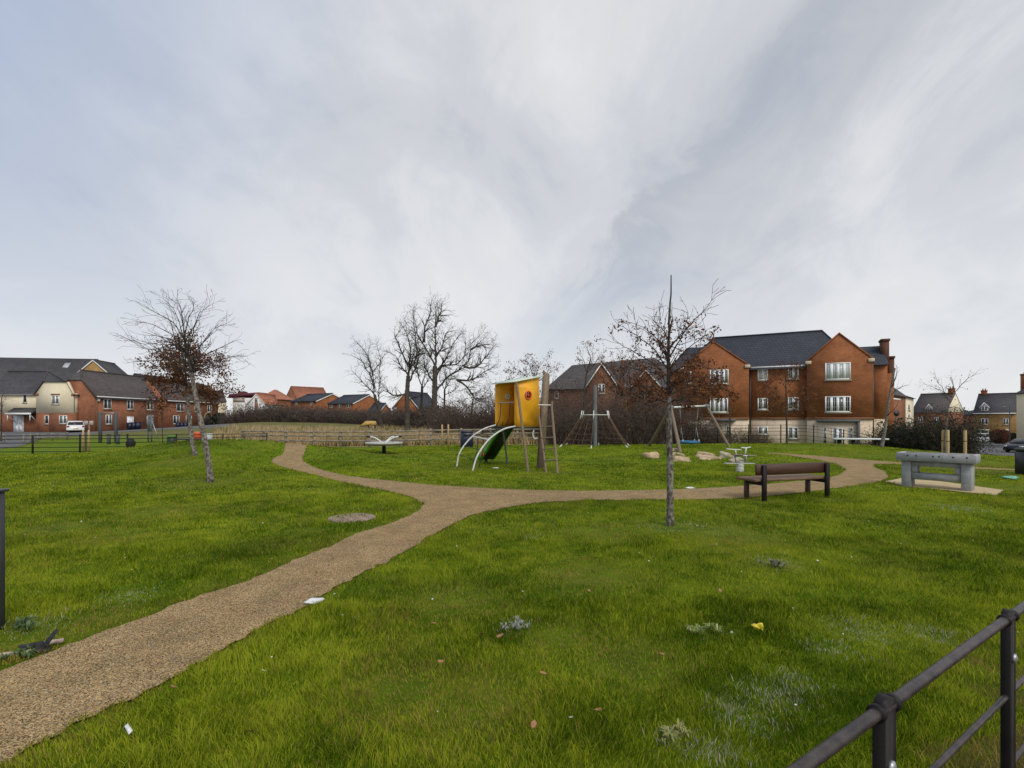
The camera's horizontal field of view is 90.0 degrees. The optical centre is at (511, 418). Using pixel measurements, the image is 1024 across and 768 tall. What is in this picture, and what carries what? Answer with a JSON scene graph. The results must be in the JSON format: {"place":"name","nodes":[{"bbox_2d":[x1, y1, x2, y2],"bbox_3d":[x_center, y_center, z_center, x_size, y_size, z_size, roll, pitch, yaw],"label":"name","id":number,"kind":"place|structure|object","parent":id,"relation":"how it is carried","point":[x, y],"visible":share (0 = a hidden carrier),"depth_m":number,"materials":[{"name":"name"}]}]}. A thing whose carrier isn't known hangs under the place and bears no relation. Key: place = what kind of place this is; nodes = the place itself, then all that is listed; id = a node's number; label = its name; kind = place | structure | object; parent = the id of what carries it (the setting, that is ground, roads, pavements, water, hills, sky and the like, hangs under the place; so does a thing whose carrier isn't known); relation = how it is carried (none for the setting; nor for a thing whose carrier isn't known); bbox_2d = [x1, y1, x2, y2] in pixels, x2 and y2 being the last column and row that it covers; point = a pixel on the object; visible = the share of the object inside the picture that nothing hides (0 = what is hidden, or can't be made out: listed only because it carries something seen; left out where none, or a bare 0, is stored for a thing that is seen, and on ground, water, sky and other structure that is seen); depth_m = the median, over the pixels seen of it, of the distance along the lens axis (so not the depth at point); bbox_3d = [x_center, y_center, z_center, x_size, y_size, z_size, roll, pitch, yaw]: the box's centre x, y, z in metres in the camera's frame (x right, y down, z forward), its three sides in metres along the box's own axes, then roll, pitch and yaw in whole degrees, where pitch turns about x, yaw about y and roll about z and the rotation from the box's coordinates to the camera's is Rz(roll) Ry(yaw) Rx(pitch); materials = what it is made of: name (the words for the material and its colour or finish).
{"place":"outdoors","nodes":[
{"label":"outdoors","id":0,"kind":"place"},
{"bbox_2d":[0,424,233,448],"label":"road","id":1,"kind":"structure","parent":0,"point":[12,443],"depth_m":61.10,"materials":[{"name":"grey asphalt"}]},
{"bbox_2d":[66,421,84,431],"bbox_3d":[-55.927,1.005,65.595,1.800,1.456,4.252,0,0,-41],"label":"parked car","id":2,"kind":"object","parent":1,"relation":"on","point":[74,426],"visible":0.81,"depth_m":64.24,"materials":[{"name":"white paint"}]},
{"bbox_2d":[213,423,578,445],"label":"dry grass","id":3,"kind":"structure","parent":0,"point":[233,432],"depth_m":40.44,"materials":[{"name":"beige plant"}]},
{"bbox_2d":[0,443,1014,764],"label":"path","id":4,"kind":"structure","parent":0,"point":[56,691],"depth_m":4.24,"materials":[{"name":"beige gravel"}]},
{"bbox_2d":[0,422,1023,767],"bbox_3d":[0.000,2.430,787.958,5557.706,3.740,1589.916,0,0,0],"label":"ground","id":5,"kind":"structure","parent":0,"point":[44,446],"depth_m":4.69,"materials":[{"name":"green plant"}]},
{"bbox_2d":[0,488,8,629],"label":"gate post","id":6,"kind":"object","parent":5,"relation":"on","point":[2,556],"visible":0.82,"depth_m":3.88,"materials":[{"name":"black metal"}]},
{"bbox_2d":[0,385,19,440],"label":"sapling","id":7,"kind":"object","parent":5,"relation":"on","point":[1,404],"visible":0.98,"depth_m":44.98,"materials":[{"name":"brown plant"}]},
{"bbox_2d":[0,645,36,659],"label":"weed","id":8,"kind":"object","parent":5,"relation":"on","point":[28,653],"visible":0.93,"depth_m":3.39,"materials":[{"name":"green plant"}]},
{"bbox_2d":[6,614,38,629],"bbox_3d":[-3.705,1.548,3.871,0.282,0.072,0.208,0,0,42],"label":"weed","id":9,"kind":"object","parent":5,"relation":"on","point":[27,620],"visible":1,"depth_m":3.87,"materials":[{"name":"green plant"}]},
{"bbox_2d":[0,432,67,442],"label":"timber fence","id":10,"kind":"object","parent":5,"relation":"on","point":[23,439],"visible":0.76,"depth_m":42.42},
{"bbox_2d":[18,628,57,653],"bbox_3d":[-3.250,1.541,3.524,0.253,0.182,0.097,0,0,0],"label":"rag","id":11,"kind":"object","parent":5,"relation":"on","point":[40,645],"visible":0.61,"depth_m":3.50,"materials":[{"name":"grey fabric"}]},
{"bbox_2d":[0,370,78,431],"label":"cottage","id":12,"kind":"structure","parent":5,"relation":"on","point":[46,401],"depth_m":67.57,"materials":[{"name":"beige paint"}]},
{"bbox_2d":[14,415,23,431],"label":"door","id":13,"kind":"structure","parent":12,"relation":"in","point":[19,419],"depth_m":67.96,"materials":[{"name":"white"}]},
{"bbox_2d":[51,394,59,404],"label":"window","id":14,"kind":"structure","parent":12,"relation":"in","point":[55,397],"depth_m":66.76,"materials":[{"name":"white plastic"}]},
{"bbox_2d":[58,415,66,424],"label":"window","id":15,"kind":"structure","parent":12,"relation":"in","point":[62,418],"depth_m":66.78,"materials":[{"name":"white plastic"}]},
{"bbox_2d":[0,357,127,379],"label":"long house","id":16,"kind":"structure","parent":5,"relation":"on","point":[65,368],"depth_m":94.33,"materials":[{"name":"tile"}]},
{"bbox_2d":[98,412,117,441],"bbox_3d":[-33.130,0.787,42.000,1.491,2.625,0.200,0,0,0],"label":"pull up frame","id":17,"kind":"object","parent":5,"relation":"on","point":[100,423],"visible":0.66,"depth_m":41.90,"materials":[{"name":"grey metal"}]},
{"bbox_2d":[66,369,158,431],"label":"terraced house","id":18,"kind":"structure","parent":5,"relation":"on","point":[107,394],"depth_m":71.24,"materials":[{"name":"red brick"}]},
{"bbox_2d":[103,399,111,409],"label":"window","id":19,"kind":"structure","parent":18,"relation":"in","point":[107,402],"depth_m":69.69,"materials":[{"name":"white plastic"}]},
{"bbox_2d":[0,433,267,453],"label":"metal railing","id":20,"kind":"object","parent":5,"relation":"on","point":[127,442],"visible":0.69,"depth_m":28.55,"materials":[{"name":"black metal"}]},
{"bbox_2d":[147,415,159,441],"bbox_3d":[-30.812,0.890,43.940,1.221,2.421,0.228,0,0,11],"label":"gym board","id":21,"kind":"object","parent":5,"relation":"on","point":[149,424],"visible":0.82,"depth_m":43.93,"materials":[{"name":"grey metal"}]},
{"bbox_2d":[109,287,256,482],"bbox_3d":[-8.240,-0.842,13.106,3.760,5.133,2.628,0,0,38],"label":"leaning tree","id":22,"kind":"object","parent":5,"relation":"on","point":[208,461],"visible":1,"depth_m":12.86,"materials":[{"name":"brown plant"}]},
{"bbox_2d":[146,379,219,427],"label":"terraced house","id":23,"kind":"structure","parent":5,"relation":"on","point":[173,416],"depth_m":99.14,"materials":[{"name":"orange brick"}]},
{"bbox_2d":[135,326,245,455],"bbox_3d":[-11.044,-0.931,17.832,3.327,4.686,3.228,0,0,-35],"label":"russet tree","id":24,"kind":"object","parent":5,"relation":"on","point":[178,376],"visible":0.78,"depth_m":17.70,"materials":[{"name":"brown plant"}]},
{"bbox_2d":[210,412,226,424],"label":"shrub","id":25,"kind":"object","parent":5,"relation":"on","point":[214,419],"visible":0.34,"depth_m":96.08,"materials":[{"name":"green plant"}]},
{"bbox_2d":[214,391,226,414],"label":"house","id":26,"kind":"structure","parent":5,"relation":"on","point":[223,400],"depth_m":129.62,"materials":[{"name":"beige paint"}]},
{"bbox_2d":[228,391,266,412],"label":"house","id":27,"kind":"structure","parent":5,"relation":"on","point":[238,399],"depth_m":135.30,"materials":[{"name":"white paint"}]},
{"bbox_2d":[247,393,282,410],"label":"house","id":28,"kind":"structure","parent":5,"relation":"on","point":[256,398],"depth_m":114.55,"materials":[{"name":"red tile"}]},
{"bbox_2d":[267,390,293,409],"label":"house","id":29,"kind":"structure","parent":5,"relation":"on","point":[280,396],"depth_m":124.34,"materials":[{"name":"orange tile"}]},
{"bbox_2d":[287,386,325,399],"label":"house","id":30,"kind":"structure","parent":5,"relation":"on","point":[295,392],"depth_m":137.53,"materials":[{"name":"orange tile"}]},
{"bbox_2d":[303,598,324,603],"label":"litter","id":31,"kind":"object","parent":5,"relation":"on","point":[311,600],"visible":0.88,"depth_m":4.39,"materials":[{"name":"white paper"}]},
{"bbox_2d":[290,393,338,410],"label":"house","id":32,"kind":"structure","parent":5,"relation":"on","point":[317,399],"depth_m":116.00,"materials":[{"name":"orange brick"}]},
{"bbox_2d":[209,392,471,428],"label":"thicket","id":33,"kind":"object","parent":5,"relation":"on","point":[272,413],"visible":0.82,"depth_m":83.61,"materials":[{"name":"brown plant"}]},
{"bbox_2d":[327,513,375,522],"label":"round slab","id":34,"kind":"structure","parent":5,"relation":"on","point":[367,517],"depth_m":8.11,"materials":[{"name":"beige concrete"}]},
{"bbox_2d":[326,394,381,414],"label":"house","id":35,"kind":"structure","parent":5,"relation":"on","point":[366,401],"depth_m":110.65,"materials":[{"name":"red brick"}]},
{"bbox_2d":[341,335,389,428],"bbox_3d":[-17.343,-4.221,60.355,5.952,11.845,3.821,0,0,0],"label":"bare tree","id":36,"kind":"object","parent":5,"relation":"on","point":[374,394],"visible":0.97,"depth_m":60.02,"materials":[{"name":"brown plant"}]},
{"bbox_2d":[356,421,376,430],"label":"play ramp","id":37,"kind":"structure","parent":5,"relation":"on","point":[368,423],"depth_m":56.00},
{"bbox_2d":[367,403,390,412],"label":"house","id":38,"kind":"structure","parent":5,"relation":"on","point":[373,406],"depth_m":109.56,"materials":[{"name":"red brick"}]},
{"bbox_2d":[365,435,402,452],"bbox_3d":[-5.359,1.136,21.437,1.563,0.830,1.563,0,0,0],"label":"seesaw","id":39,"kind":"object","parent":5,"relation":"on","point":[387,442],"visible":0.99,"depth_m":21.38,"materials":[{"name":"white paint"}]},
{"bbox_2d":[241,428,538,446],"bbox_3d":[-8.806,1.424,36.750,22.549,1.552,2.683,0,0,0],"label":"timber fence","id":40,"kind":"object","parent":5,"relation":"on","point":[340,436],"visible":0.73,"depth_m":35.75,"materials":[{"name":"wood"}]},
{"bbox_2d":[375,305,434,429],"bbox_3d":[-11.638,-5.576,56.288,6.320,14.787,5.761,0,0,-30],"label":"bare tree","id":41,"kind":"object","parent":5,"relation":"on","point":[407,426],"visible":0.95,"depth_m":56.72,"materials":[{"name":"brown plant"}]},
{"bbox_2d":[392,391,431,412],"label":"house","id":42,"kind":"structure","parent":5,"relation":"on","point":[399,403],"depth_m":105.72,"materials":[{"name":"red brick"}]},
{"bbox_2d":[398,345,433,427],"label":"bare tree","id":43,"kind":"object","parent":5,"relation":"on","point":[421,395],"visible":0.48,"depth_m":61.90,"materials":[{"name":"brown plant"}]},
{"bbox_2d":[428,364,461,405],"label":"bare tree","id":44,"kind":"object","parent":5,"relation":"on","point":[446,381],"visible":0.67,"depth_m":59.74,"materials":[{"name":"brown plant"}]},
{"bbox_2d":[404,291,500,425],"bbox_3d":[-6.602,-6.433,57.881,11.056,16.408,6.884,0,0,0],"label":"bare tree","id":45,"kind":"object","parent":5,"relation":"on","point":[435,373],"visible":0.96,"depth_m":57.87,"materials":[{"name":"brown plant"}]},
{"bbox_2d":[460,431,472,446],"bbox_3d":[-2.566,1.147,28.981,0.678,0.906,0.678,0,0,-12],"label":"litter bin","id":46,"kind":"object","parent":5,"relation":"on","point":[465,436],"visible":0.91,"depth_m":28.66,"materials":[{"name":"blue paint"}]},
{"bbox_2d":[456,380,494,412],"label":"bare tree","id":47,"kind":"object","parent":5,"relation":"on","point":[475,394],"visible":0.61,"depth_m":54.14,"materials":[{"name":"brown plant"}]},
{"bbox_2d":[412,365,590,435],"bbox_3d":[-1.274,-1.254,44.214,21.097,6.376,8.635,0,0,36],"label":"thicket","id":48,"kind":"object","parent":5,"relation":"on","point":[476,419],"visible":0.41,"depth_m":44.90,"materials":[{"name":"brown plant"}]},
{"bbox_2d":[456,370,558,472],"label":"play tower","id":49,"kind":"structure","parent":5,"relation":"on","point":[517,403],"depth_m":16.83,"materials":[{"name":"yellow plastic"}]},
{"bbox_2d":[500,615,531,630],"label":"weed","id":50,"kind":"object","parent":5,"relation":"on","point":[518,621],"visible":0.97,"depth_m":3.85,"materials":[{"name":"grey plant"}]},
{"bbox_2d":[502,349,562,380],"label":"bare tree","id":51,"kind":"object","parent":5,"relation":"on","point":[534,370],"visible":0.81,"depth_m":42.23,"materials":[{"name":"brown plant"}]},
{"bbox_2d":[575,340,607,440],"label":"bare tree","id":52,"kind":"object","parent":5,"relation":"on","point":[589,364],"visible":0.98,"depth_m":36.95,"materials":[{"name":"brown plant"}]},
{"bbox_2d":[560,386,629,447],"bbox_3d":[4.754,-0.045,29.257,4.364,3.690,4.365,0,0,0],"label":"climbing net","id":53,"kind":"object","parent":5,"relation":"on","point":[595,425],"visible":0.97,"depth_m":29.16,"materials":[{"name":"grey metal"}]},
{"bbox_2d":[548,358,666,429],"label":"brick building","id":54,"kind":"structure","parent":5,"relation":"on","point":[570,374],"depth_m":60.38,"materials":[{"name":"brown brick"}]},
{"bbox_2d":[593,343,648,406],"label":"bare tree","id":55,"kind":"object","parent":5,"relation":"on","point":[613,370],"visible":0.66,"depth_m":39.92,"materials":[{"name":"brown plant"}]},
{"bbox_2d":[540,346,712,439],"bbox_3d":[7.408,-2.416,40.223,15.100,9.031,11.297,0,0,0],"label":"thicket","id":56,"kind":"object","parent":5,"relation":"on","point":[582,391],"visible":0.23,"depth_m":39.99,"materials":[{"name":"brown plant"}]},
{"bbox_2d":[536,361,735,445],"bbox_3d":[8.548,-0.942,36.404,14.902,6.462,9.957,0,0,0],"label":"thicket","id":57,"kind":"object","parent":5,"relation":"on","point":[647,423],"visible":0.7,"depth_m":35.40,"materials":[{"name":"brown plant"}]},
{"bbox_2d":[642,452,659,458],"bbox_3d":[5.662,1.639,20.769,0.766,0.607,0.583,0,0,0],"label":"boulder","id":58,"kind":"object","parent":5,"relation":"on","point":[652,455],"visible":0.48,"depth_m":20.57,"materials":[{"name":"stone"}]},
{"bbox_2d":[594,275,741,526],"bbox_3d":[2.329,-0.212,7.741,2.399,3.865,1.976,0,0,0],"label":"young tree","id":59,"kind":"object","parent":5,"relation":"on","point":[699,391],"visible":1,"depth_m":7.60,"materials":[{"name":"brown plant"}]},
{"bbox_2d":[659,718,691,744],"bbox_3d":[0.793,1.557,2.533,0.206,0.054,0.146,0,0,-19],"label":"weed","id":60,"kind":"object","parent":5,"relation":"on","point":[668,732],"visible":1,"depth_m":2.54,"materials":[{"name":"green plant"}]},
{"bbox_2d":[673,456,690,461],"bbox_3d":[6.370,1.631,19.287,0.794,0.433,0.636,0,0,0],"label":"boulder","id":61,"kind":"object","parent":5,"relation":"on","point":[681,458],"visible":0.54,"depth_m":19.06,"materials":[{"name":"stone"}]},
{"bbox_2d":[648,404,729,451],"bbox_3d":[9.654,0.523,26.945,3.804,2.678,5.687,0,0,0],"label":"basket swing","id":62,"kind":"object","parent":5,"relation":"on","point":[678,440],"visible":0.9,"depth_m":27.23,"materials":[{"name":"brown wood"}]},
{"bbox_2d":[686,622,723,634],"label":"weed","id":63,"kind":"object","parent":5,"relation":"on","point":[697,627],"visible":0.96,"depth_m":3.79,"materials":[{"name":"green plant"}]},
{"bbox_2d":[699,455,721,459],"bbox_3d":[7.704,1.618,19.971,0.834,0.390,0.543,0,0,0],"label":"boulder","id":64,"kind":"object","parent":5,"relation":"on","point":[709,457],"visible":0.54,"depth_m":19.80,"materials":[{"name":"stone"}]},
{"bbox_2d":[725,392,734,443],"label":"sapling","id":65,"kind":"object","parent":5,"relation":"on","point":[729,421],"visible":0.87,"depth_m":29.46,"materials":[{"name":"brown plant"}]},
{"bbox_2d":[691,415,779,443],"bbox_3d":[15.431,0.894,35.165,6.647,2.617,3.570,0,0,0],"label":"thicket","id":66,"kind":"object","parent":5,"relation":"on","point":[743,439],"visible":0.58,"depth_m":34.95,"materials":[{"name":"brown plant"}]},
{"bbox_2d":[724,446,756,471],"bbox_3d":[6.881,1.224,15.437,0.930,0.753,0.348,0,0,0],"label":"spring rocker","id":67,"kind":"object","parent":5,"relation":"on","point":[741,467],"visible":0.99,"depth_m":15.38,"materials":[{"name":"metal"}]},
{"bbox_2d":[758,558,787,567],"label":"weed","id":68,"kind":"object","parent":5,"relation":"on","point":[773,562],"visible":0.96,"depth_m":5.49,"materials":[{"name":"green plant"}]},
{"bbox_2d":[686,424,874,443],"bbox_3d":[18.187,1.628,32.761,13.874,2.536,0.532,0,0,0],"label":"metal railing","id":69,"kind":"object","parent":5,"relation":"on","point":[748,431],"visible":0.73,"depth_m":32.93,"materials":[{"name":"black metal"}]},
{"bbox_2d":[670,330,894,444],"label":"apartment building","id":70,"kind":"structure","parent":5,"relation":"on","point":[852,380],"depth_m":42.21,"materials":[{"name":"red brick"}]},
{"bbox_2d":[710,369,728,384],"bbox_3d":[17.783,-3.543,43.976,1.634,1.347,0.100,0,0,28],"label":"window","id":71,"kind":"structure","parent":70,"relation":"in","point":[726,372],"depth_m":43.82,"materials":[{"name":"white plastic"}]},
{"bbox_2d":[710,398,728,413],"bbox_3d":[17.764,-1.080,43.985,1.592,1.325,0.100,0,0,28],"label":"window","id":72,"kind":"structure","parent":70,"relation":"in","point":[719,407],"depth_m":43.95,"materials":[{"name":"white plastic"}]},
{"bbox_2d":[757,369,767,381],"bbox_3d":[21.011,-3.645,42.898,0.923,1.071,0.100,0,0,28],"label":"window","id":73,"kind":"structure","parent":70,"relation":"in","point":[760,376],"depth_m":42.89,"materials":[{"name":"white plastic"}]},
{"bbox_2d":[758,398,767,410],"bbox_3d":[21.011,-1.175,42.898,0.923,1.094,0.100,0,0,28],"label":"window","id":74,"kind":"structure","parent":70,"relation":"in","point":[760,408],"depth_m":42.91,"materials":[{"name":"white plastic"}]},
{"bbox_2d":[788,427,797,439],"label":"window","id":75,"kind":"structure","parent":70,"relation":"in","point":[791,434],"depth_m":41.88,"materials":[{"name":"white plastic"}]},
{"bbox_2d":[787,397,799,410],"bbox_3d":[22.989,-1.188,41.856,0.905,1.113,0.100,0,0,28],"label":"window","id":76,"kind":"structure","parent":70,"relation":"in","point":[789,400],"depth_m":41.93,"materials":[{"name":"white plastic"}]},
{"bbox_2d":[788,368,799,379],"bbox_3d":[22.989,-3.686,41.856,0.905,1.092,0.100,0,0,28],"label":"window","id":77,"kind":"structure","parent":70,"relation":"in","point":[789,369],"depth_m":41.85,"materials":[{"name":"white plastic"}]},
{"bbox_2d":[832,428,842,443],"bbox_3d":[25.367,1.375,39.899,0.706,1.333,0.050,0,0,28],"label":"garden door","id":78,"kind":"structure","parent":70,"relation":"in","point":[835,430],"depth_m":39.89,"materials":[{"name":"white plastic"}]},
{"bbox_2d":[824,362,851,381],"bbox_3d":[25.415,-3.651,39.957,1.832,1.443,0.100,0,0,28],"label":"window","id":79,"kind":"structure","parent":70,"relation":"in","point":[841,371],"depth_m":39.93,"materials":[{"name":"white plastic"}]},
{"bbox_2d":[824,396,851,413],"bbox_3d":[25.415,-1.069,39.957,1.832,1.359,0.100,0,0,28],"label":"window","id":80,"kind":"structure","parent":70,"relation":"in","point":[833,404],"depth_m":39.93,"materials":[{"name":"white plastic"}]},
{"bbox_2d":[736,462,829,501],"bbox_3d":[5.508,1.292,10.397,1.830,0.815,0.600,0,0,-18],"label":"park bench","id":81,"kind":"object","parent":5,"relation":"on","point":[773,472],"visible":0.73,"depth_m":10.24,"materials":[{"name":"brown wood"}]},
{"bbox_2d":[753,361,821,442],"bbox_3d":[16.920,-0.997,31.454,4.909,5.331,1.940,0,0,-16],"label":"young tree","id":82,"kind":"object","parent":5,"relation":"on","point":[795,406],"visible":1,"depth_m":31.46,"materials":[{"name":"brown plant"}]},
{"bbox_2d":[831,438,888,446],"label":"balance beam","id":83,"kind":"structure","parent":5,"relation":"on","point":[854,439],"depth_m":30.08,"materials":[{"name":"white metal"}]},
{"bbox_2d":[847,427,889,446],"bbox_3d":[24.758,1.814,32.299,8.087,2.968,3.263,0,0,-23],"label":"thicket","id":84,"kind":"object","parent":5,"relation":"on","point":[863,443],"visible":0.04,"depth_m":31.50,"materials":[{"name":"brown plant"}]},
{"bbox_2d":[874,366,910,446],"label":"young tree","id":85,"kind":"object","parent":5,"relation":"on","point":[882,442],"visible":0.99,"depth_m":26.95,"materials":[{"name":"brown plant"}]},
{"bbox_2d":[894,388,907,426],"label":"townhouse","id":86,"kind":"structure","parent":5,"relation":"on","point":[899,396],"depth_m":63.66,"materials":[{"name":"orange brick"}]},
{"bbox_2d":[786,601,1023,767],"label":"estate railing","id":87,"kind":"object","parent":5,"relation":"on","point":[878,715],"visible":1,"depth_m":1.24,"materials":[{"name":"black metal"}]},
{"bbox_2d":[906,396,915,425],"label":"townhouse","id":88,"kind":"structure","parent":5,"relation":"on","point":[909,405],"depth_m":69.55,"materials":[{"name":"paint"}]},
{"bbox_2d":[859,399,1015,455],"bbox_3d":[24.805,0.796,29.769,7.571,3.854,6.431,0,0,0],"label":"hedge","id":89,"kind":"object","parent":5,"relation":"on","point":[908,436],"visible":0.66,"depth_m":29.15,"materials":[{"name":"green plant"}]},
{"bbox_2d":[914,386,964,431],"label":"house","id":90,"kind":"structure","parent":5,"relation":"on","point":[926,401],"depth_m":86.67,"materials":[{"name":"grey tile"}]},
{"bbox_2d":[941,430,944,452],"bbox_3d":[17.346,1.125,20.600,0.113,1.349,0.112,0,0,44],"label":"tree stake","id":91,"kind":"object","parent":5,"relation":"on","point":[942,440],"visible":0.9,"depth_m":20.58,"materials":[{"name":"beige wood"}]},
{"bbox_2d":[886,478,1002,494],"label":"slab path","id":92,"kind":"structure","parent":5,"relation":"on","point":[938,484],"depth_m":11.96,"materials":[{"name":"beige concrete"}]},
{"bbox_2d":[896,451,980,490],"bbox_3d":[9.786,1.247,11.785,0.684,0.906,1.415,0,0,-42],"label":"concrete games table","id":93,"kind":"object","parent":92,"relation":"on","point":[963,465],"visible":0.94,"depth_m":11.58,"materials":[{"name":"grey concrete"}]},
{"bbox_2d":[909,369,982,452],"bbox_3d":[17.173,-0.161,20.267,2.071,3.763,1.489,0,0,20],"label":"staked tree","id":94,"kind":"object","parent":5,"relation":"on","point":[946,419],"visible":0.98,"depth_m":20.47,"materials":[{"name":"brown plant"}]},
{"bbox_2d":[946,430,949,452],"bbox_3d":[17.018,1.119,20.000,0.113,1.362,0.112,0,0,44],"label":"tree stake","id":95,"kind":"object","parent":5,"relation":"on","point":[947,441],"visible":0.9,"depth_m":19.96,"materials":[{"name":"beige wood"}]},
{"bbox_2d":[963,430,966,453],"bbox_3d":[17.695,1.119,20.000,0.113,1.362,0.112,0,0,44],"label":"tree stake","id":96,"kind":"object","parent":5,"relation":"on","point":[964,441],"visible":0.83,"depth_m":19.96,"materials":[{"name":"beige wood"}]},
{"bbox_2d":[973,389,1016,441],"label":"house","id":97,"kind":"structure","parent":5,"relation":"on","point":[989,405],"depth_m":91.26,"materials":[{"name":"brick"}]},
{"bbox_2d":[989,429,1010,443],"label":"shrub","id":98,"kind":"object","parent":5,"relation":"on","point":[1003,433],"visible":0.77,"depth_m":77.44,"materials":[{"name":"brown plant"}]},
{"bbox_2d":[1014,373,1023,438],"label":"house","id":99,"kind":"structure","parent":5,"relation":"on","point":[1020,414],"depth_m":69.08,"materials":[{"name":"paint"}]},
{"bbox_2d":[1014,448,1023,474],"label":"litter bin","id":100,"kind":"object","parent":5,"relation":"on","point":[1019,460],"visible":0.97,"depth_m":14.67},
{"bbox_2d":[0,0,1023,418],"label":"sky","id":101,"kind":"structure","parent":0,"point":[854,169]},
{"bbox_2d":[973,442,1014,456],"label":"road","id":102,"kind":"structure","parent":0,"point":[1005,453],"depth_m":59.19,"materials":[{"name":"grey asphalt"}]},
{"bbox_2d":[1003,439,1023,451],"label":"parked car","id":103,"kind":"object","parent":102,"relation":"on","point":[1015,443],"visible":0.76,"depth_m":55.64,"materials":[{"name":"black paint"}]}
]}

